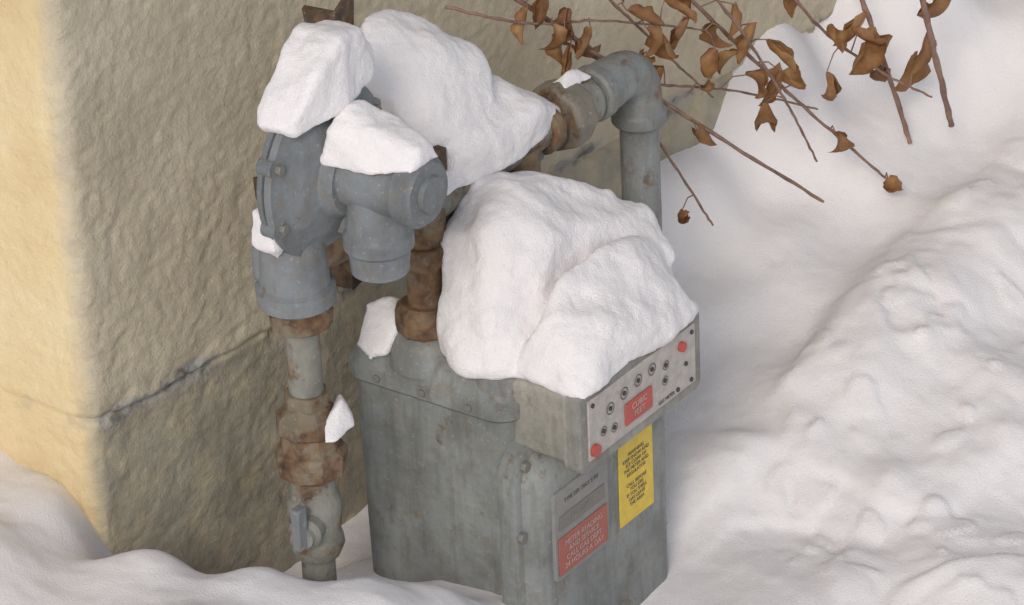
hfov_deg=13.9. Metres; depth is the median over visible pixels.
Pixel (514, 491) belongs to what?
gas meter
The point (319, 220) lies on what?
gas pressure regulator
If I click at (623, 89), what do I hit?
outlet pipe
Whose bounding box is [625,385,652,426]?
label
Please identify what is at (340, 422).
snow cap
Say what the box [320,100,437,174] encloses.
snow cap
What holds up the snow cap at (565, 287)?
on the gas meter
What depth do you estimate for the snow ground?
4.46 m
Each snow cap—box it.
[252,208,282,257]
[257,20,373,137]
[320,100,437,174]
[325,394,353,441]
[357,296,399,359]
[360,9,560,195]
[436,171,698,398]
[446,171,466,194]
[553,69,590,87]
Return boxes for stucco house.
[0,0,836,573]
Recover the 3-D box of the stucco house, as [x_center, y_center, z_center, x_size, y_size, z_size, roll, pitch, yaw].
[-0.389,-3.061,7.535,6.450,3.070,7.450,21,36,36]
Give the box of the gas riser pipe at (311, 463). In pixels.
[268,306,347,581]
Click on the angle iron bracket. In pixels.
(342, 11)
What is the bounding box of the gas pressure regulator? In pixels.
[251,86,447,319]
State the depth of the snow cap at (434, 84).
4.02 m
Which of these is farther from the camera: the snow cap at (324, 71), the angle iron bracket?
the angle iron bracket
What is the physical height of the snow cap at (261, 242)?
0.052 m
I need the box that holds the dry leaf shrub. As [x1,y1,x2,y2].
[445,0,954,225]
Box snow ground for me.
[0,0,1023,604]
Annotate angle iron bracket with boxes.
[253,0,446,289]
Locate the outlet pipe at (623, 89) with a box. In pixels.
[532,50,666,230]
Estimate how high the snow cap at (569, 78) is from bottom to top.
0.017 m
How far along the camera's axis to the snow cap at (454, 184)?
4.01 m
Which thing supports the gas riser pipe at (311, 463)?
on the snow ground
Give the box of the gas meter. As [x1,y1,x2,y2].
[349,109,699,604]
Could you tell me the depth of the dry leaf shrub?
4.50 m
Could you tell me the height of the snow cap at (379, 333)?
0.051 m

